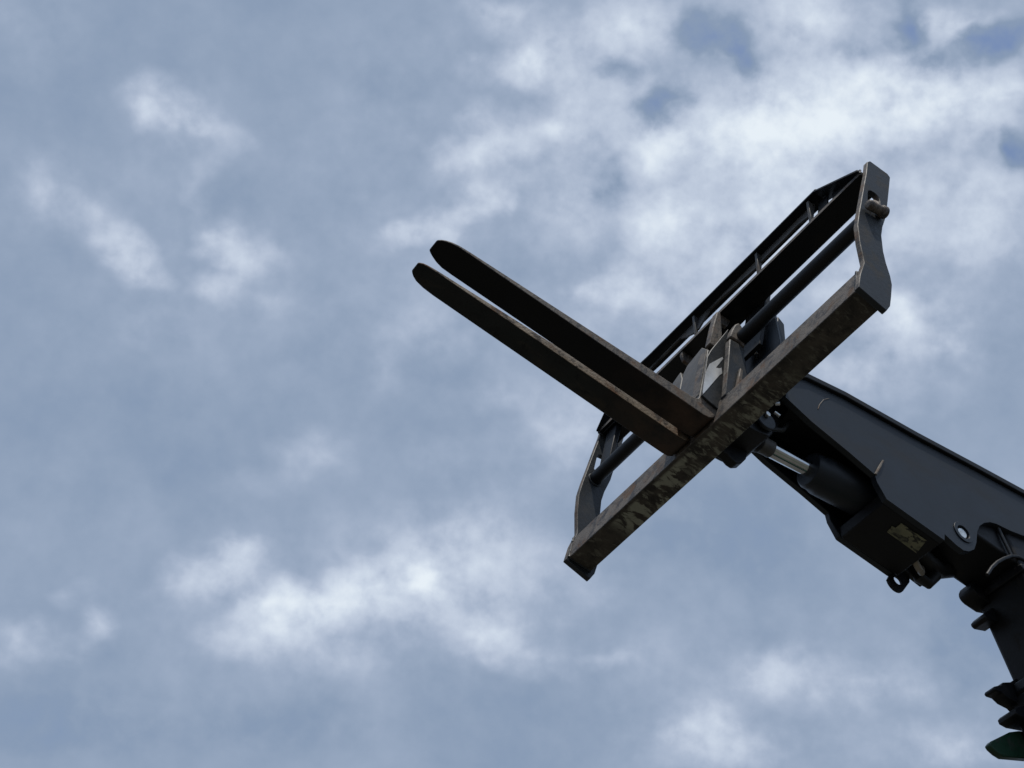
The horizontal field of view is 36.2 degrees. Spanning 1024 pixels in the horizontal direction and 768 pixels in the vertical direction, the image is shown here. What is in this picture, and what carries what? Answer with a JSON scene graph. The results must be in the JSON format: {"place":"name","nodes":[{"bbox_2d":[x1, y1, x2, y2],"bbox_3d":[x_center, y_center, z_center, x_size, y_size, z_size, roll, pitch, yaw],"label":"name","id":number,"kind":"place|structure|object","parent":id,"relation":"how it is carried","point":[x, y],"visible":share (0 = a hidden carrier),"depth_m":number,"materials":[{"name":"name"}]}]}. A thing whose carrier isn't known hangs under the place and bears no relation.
{"place":"outdoors","nodes":[
{"label":"outdoors","id":0,"kind":"place"},
{"bbox_2d":[0,0,1023,767],"label":"sky","id":1,"kind":"structure","parent":0,"point":[269,499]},
{"bbox_2d":[715,374,1023,760],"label":"telehandler","id":2,"kind":"object","parent":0,"point":[892,498],"visible":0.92,"depth_m":5.32,"materials":[{"name":"paint"}]},
{"bbox_2d":[412,161,891,580],"bbox_3d":[0.344,-0.326,5.202,1.248,0.897,1.542,34,-53,-12],"label":"fork carriage","id":3,"kind":"object","parent":2,"relation":"attached to","point":[718,383],"visible":1,"depth_m":4.99,"materials":[{"name":"metal"}]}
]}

